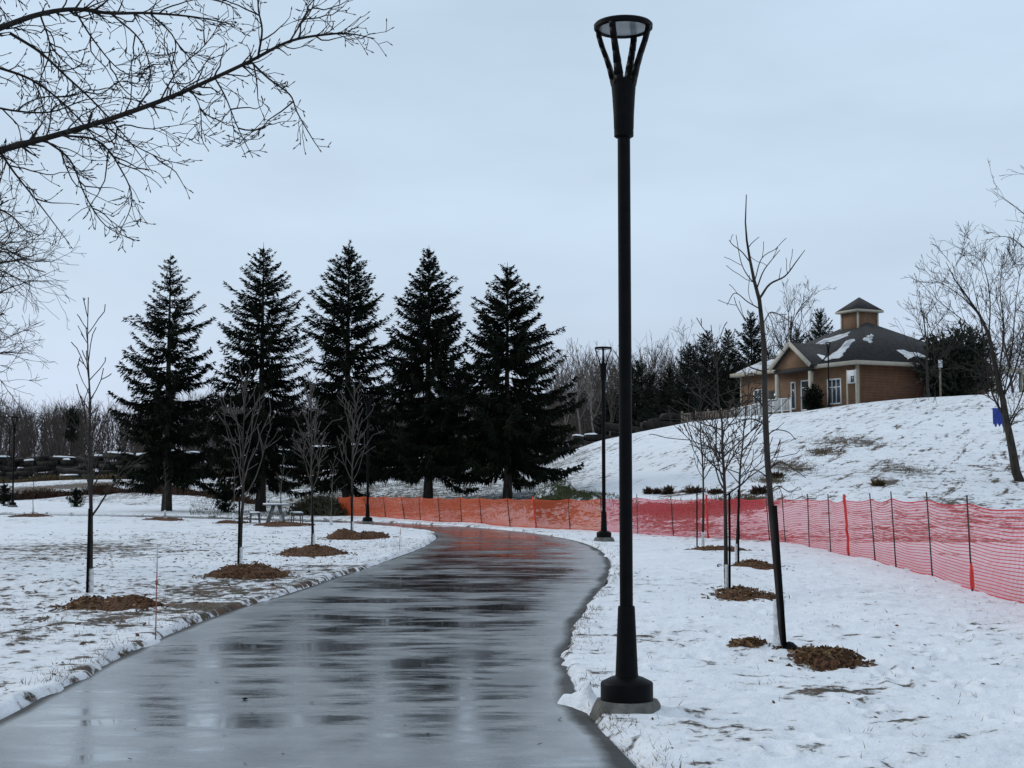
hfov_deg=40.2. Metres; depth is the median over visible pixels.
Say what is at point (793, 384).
window
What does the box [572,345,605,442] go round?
bare tree
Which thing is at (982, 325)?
bare tree
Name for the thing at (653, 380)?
conifer
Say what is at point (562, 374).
bare tree
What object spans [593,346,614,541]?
street lamp
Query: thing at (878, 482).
shrub
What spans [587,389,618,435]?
conifer
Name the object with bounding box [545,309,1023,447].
woods
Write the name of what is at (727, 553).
young tree
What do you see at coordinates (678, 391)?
conifer
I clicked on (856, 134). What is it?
sky
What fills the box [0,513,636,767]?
path
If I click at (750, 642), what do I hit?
mulch mound
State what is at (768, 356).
bare tree
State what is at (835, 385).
window
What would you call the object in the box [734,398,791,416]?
porch railing
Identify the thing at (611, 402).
bare tree
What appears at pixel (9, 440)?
street lamp
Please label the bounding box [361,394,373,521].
street lamp
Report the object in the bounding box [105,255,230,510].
spruce tree
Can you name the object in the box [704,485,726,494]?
shrub
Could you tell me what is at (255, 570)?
mulch mound
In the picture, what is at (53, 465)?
stone wall
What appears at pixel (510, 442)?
spruce tree
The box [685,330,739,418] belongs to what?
conifer
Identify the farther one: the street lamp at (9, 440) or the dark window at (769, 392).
the street lamp at (9, 440)
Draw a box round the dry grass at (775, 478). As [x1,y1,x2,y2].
[612,433,935,518]
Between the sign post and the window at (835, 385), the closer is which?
the sign post
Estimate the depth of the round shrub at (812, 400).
97.24 m
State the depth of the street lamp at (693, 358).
91.14 m
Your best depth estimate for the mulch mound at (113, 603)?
17.02 m
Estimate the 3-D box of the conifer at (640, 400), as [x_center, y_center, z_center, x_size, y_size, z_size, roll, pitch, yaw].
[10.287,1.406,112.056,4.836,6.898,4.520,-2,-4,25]
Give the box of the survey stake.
[155,545,157,639]
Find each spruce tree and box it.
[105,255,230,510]
[193,244,322,511]
[280,240,405,505]
[359,248,493,505]
[404,262,586,499]
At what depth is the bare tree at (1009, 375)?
108.54 m
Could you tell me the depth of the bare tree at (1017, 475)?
49.48 m
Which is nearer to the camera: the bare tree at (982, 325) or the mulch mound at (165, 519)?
the mulch mound at (165, 519)
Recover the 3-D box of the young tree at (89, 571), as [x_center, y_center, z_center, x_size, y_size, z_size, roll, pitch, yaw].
[-5.643,0.894,19.514,1.081,4.180,0.887,0,-4,0]
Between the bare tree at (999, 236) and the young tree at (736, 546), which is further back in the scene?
the bare tree at (999, 236)
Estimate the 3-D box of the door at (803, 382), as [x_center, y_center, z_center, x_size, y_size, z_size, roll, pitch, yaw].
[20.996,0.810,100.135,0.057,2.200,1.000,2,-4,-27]
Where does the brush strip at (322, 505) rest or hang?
on the snow ground at (726, 710)
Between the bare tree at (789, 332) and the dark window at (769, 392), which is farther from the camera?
the bare tree at (789, 332)
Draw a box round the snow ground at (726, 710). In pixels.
[0,392,1023,767]
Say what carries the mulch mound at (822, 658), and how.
on the snow ground at (726, 710)
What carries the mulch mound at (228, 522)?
on the snow ground at (726, 710)
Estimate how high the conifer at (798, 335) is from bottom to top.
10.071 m
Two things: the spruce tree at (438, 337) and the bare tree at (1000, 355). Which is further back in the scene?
the bare tree at (1000, 355)
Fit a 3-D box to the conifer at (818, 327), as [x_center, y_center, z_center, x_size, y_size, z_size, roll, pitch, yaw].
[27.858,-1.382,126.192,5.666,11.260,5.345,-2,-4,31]
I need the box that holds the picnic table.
[249,503,303,523]
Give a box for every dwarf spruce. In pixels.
[0,480,16,505]
[66,488,86,506]
[212,484,237,511]
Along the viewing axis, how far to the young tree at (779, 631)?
12.39 m
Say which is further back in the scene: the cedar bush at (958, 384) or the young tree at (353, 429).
the cedar bush at (958, 384)
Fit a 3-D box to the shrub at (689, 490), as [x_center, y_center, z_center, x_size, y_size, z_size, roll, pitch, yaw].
[6.619,3.845,50.882,1.046,0.454,0.840,1,-4,-19]
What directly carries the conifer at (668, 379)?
on the snow ground at (726, 710)
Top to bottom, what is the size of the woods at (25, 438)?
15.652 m
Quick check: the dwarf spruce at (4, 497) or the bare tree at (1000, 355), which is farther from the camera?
the bare tree at (1000, 355)
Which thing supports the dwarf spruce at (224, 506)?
on the snow ground at (726, 710)
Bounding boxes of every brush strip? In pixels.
[0,467,336,482]
[197,490,269,503]
[284,492,350,515]
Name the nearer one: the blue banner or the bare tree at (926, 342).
the blue banner
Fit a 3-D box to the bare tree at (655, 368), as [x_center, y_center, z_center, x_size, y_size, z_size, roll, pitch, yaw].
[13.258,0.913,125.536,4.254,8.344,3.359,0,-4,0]
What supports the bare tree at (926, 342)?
on the snow ground at (726, 710)
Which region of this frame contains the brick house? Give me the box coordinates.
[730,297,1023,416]
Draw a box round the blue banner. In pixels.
[993,408,1004,432]
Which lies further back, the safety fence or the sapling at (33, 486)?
the sapling at (33, 486)
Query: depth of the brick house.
99.27 m
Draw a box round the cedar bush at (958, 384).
[911,319,999,396]
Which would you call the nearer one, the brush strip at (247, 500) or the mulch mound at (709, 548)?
the mulch mound at (709, 548)
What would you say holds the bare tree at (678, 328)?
on the snow ground at (726, 710)
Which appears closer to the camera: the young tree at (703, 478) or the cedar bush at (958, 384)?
the young tree at (703, 478)
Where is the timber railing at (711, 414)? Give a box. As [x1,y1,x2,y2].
[681,407,736,423]
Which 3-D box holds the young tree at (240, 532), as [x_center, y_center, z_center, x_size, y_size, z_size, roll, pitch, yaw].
[-4.747,1.426,25.288,1.238,3.863,1.095,0,-4,0]
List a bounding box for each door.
[801,380,807,410]
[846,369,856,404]
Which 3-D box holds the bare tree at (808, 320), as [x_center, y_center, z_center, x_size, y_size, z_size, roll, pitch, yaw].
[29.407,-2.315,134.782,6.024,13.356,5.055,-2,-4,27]
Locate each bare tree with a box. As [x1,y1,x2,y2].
[534,338,577,440]
[544,349,585,438]
[558,338,599,446]
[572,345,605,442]
[599,346,635,435]
[641,353,676,406]
[655,317,700,386]
[744,311,798,359]
[765,276,836,353]
[781,297,826,342]
[889,277,960,396]
[900,221,1023,481]
[963,313,999,362]
[968,161,1023,372]
[985,296,1023,391]
[990,324,1014,392]
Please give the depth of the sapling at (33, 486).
63.18 m
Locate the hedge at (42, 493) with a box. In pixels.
[2,482,199,499]
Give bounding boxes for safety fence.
[338,491,1023,602]
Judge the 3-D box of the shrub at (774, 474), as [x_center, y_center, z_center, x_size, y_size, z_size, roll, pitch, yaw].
[9.909,3.441,52.475,1.028,0.525,0.786,-2,-5,32]
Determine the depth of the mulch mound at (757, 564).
24.69 m
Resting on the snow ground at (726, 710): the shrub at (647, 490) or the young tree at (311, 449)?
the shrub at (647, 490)
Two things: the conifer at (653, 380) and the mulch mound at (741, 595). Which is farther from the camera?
the conifer at (653, 380)
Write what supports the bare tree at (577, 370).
on the snow ground at (726, 710)
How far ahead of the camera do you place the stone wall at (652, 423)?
94.02 m
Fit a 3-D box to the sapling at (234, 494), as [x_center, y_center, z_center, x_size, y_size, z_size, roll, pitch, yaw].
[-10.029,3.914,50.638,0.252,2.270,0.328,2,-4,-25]
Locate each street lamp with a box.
[7,417,18,506]
[7,429,11,455]
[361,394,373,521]
[589,15,660,721]
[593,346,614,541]
[690,346,697,421]
[825,342,831,407]
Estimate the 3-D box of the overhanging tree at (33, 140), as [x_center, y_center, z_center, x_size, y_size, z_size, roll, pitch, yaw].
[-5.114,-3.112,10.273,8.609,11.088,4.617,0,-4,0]
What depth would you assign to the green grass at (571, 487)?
57.60 m
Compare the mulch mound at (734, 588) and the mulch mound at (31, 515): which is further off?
the mulch mound at (31, 515)
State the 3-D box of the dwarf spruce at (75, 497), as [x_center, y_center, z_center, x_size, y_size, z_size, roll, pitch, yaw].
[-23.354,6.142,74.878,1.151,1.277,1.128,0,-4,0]
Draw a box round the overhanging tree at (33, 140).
[0,0,393,252]
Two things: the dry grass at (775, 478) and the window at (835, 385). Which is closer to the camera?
the dry grass at (775, 478)
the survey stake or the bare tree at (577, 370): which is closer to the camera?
the survey stake
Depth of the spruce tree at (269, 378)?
65.09 m
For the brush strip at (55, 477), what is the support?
on the snow ground at (726, 710)
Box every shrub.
[642,485,651,493]
[651,487,661,493]
[661,484,675,494]
[680,484,705,493]
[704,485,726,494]
[747,484,766,494]
[763,469,790,477]
[800,382,825,410]
[868,478,887,485]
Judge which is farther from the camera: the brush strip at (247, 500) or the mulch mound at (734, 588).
the brush strip at (247, 500)
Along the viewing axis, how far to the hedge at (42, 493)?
97.41 m
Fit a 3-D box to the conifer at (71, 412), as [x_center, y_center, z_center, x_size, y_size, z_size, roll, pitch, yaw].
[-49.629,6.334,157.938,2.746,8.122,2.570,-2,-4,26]
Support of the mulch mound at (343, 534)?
on the snow ground at (726, 710)
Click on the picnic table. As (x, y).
(271, 511)
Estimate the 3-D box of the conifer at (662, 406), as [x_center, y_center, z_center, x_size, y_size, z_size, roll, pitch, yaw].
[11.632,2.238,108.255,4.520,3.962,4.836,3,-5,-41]
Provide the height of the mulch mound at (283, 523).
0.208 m
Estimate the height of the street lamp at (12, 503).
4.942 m
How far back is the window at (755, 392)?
105.22 m
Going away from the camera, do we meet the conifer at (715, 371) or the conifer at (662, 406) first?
the conifer at (662, 406)
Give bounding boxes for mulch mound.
[7,512,52,517]
[49,594,197,612]
[142,517,183,520]
[192,561,304,578]
[209,520,255,523]
[236,520,321,526]
[269,543,356,557]
[316,528,396,539]
[685,545,763,551]
[701,588,789,601]
[707,584,760,592]
[717,558,789,569]
[726,635,775,648]
[768,643,877,671]
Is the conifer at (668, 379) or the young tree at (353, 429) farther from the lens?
the conifer at (668, 379)
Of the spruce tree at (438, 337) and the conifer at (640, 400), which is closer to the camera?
the spruce tree at (438, 337)
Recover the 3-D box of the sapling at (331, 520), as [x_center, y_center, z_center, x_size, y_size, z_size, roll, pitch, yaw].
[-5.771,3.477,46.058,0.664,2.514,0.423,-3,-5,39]
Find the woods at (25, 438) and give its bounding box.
[0,373,606,471]
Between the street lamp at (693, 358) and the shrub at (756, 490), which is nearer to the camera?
the shrub at (756, 490)
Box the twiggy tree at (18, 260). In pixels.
[0,138,86,466]
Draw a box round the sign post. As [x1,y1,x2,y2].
[938,360,942,396]
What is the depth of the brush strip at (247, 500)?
76.86 m
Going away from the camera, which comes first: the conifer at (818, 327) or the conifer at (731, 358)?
the conifer at (731, 358)
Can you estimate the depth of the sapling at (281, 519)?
47.58 m
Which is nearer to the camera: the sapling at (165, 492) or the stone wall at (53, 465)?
the sapling at (165, 492)
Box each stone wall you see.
[0,443,423,479]
[553,413,709,450]
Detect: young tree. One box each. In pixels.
[62,297,144,592]
[215,358,282,564]
[291,377,342,544]
[334,381,383,529]
[650,318,799,587]
[669,378,751,546]
[699,368,777,562]
[719,195,814,651]
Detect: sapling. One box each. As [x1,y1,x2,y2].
[29,461,38,512]
[161,464,170,515]
[232,462,238,520]
[276,455,295,520]
[326,452,345,524]
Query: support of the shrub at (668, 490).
on the snow ground at (726, 710)
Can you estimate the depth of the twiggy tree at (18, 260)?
27.04 m
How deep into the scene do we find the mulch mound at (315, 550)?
28.55 m
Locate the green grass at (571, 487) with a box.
[189,461,652,519]
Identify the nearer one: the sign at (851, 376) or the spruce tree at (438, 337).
the spruce tree at (438, 337)
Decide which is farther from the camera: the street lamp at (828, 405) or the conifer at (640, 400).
the conifer at (640, 400)
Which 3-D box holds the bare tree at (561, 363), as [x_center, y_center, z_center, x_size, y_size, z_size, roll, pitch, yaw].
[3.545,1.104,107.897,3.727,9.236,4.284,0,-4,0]
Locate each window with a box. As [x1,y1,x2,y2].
[753,389,761,406]
[768,390,774,403]
[791,382,795,409]
[827,378,841,404]
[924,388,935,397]
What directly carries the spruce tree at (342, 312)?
on the snow ground at (726, 710)
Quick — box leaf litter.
[2,530,1023,763]
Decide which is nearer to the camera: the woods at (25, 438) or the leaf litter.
the leaf litter
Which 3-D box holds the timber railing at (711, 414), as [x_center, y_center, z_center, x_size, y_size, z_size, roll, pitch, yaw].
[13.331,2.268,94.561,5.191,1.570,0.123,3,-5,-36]
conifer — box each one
[59,406,81,467]
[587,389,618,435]
[609,359,660,435]
[632,388,691,430]
[640,372,663,414]
[649,366,682,414]
[667,341,717,416]
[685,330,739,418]
[705,355,731,398]
[709,328,747,417]
[729,310,774,399]
[792,327,804,342]
[803,307,834,342]
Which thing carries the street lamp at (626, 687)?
on the snow ground at (726, 710)
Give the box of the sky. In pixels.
[0,0,1023,470]
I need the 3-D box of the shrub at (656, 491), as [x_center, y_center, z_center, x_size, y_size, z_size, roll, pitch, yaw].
[5.457,4.052,52.596,0.539,0.440,0.480,0,-4,0]
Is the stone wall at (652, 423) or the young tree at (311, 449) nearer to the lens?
the young tree at (311, 449)

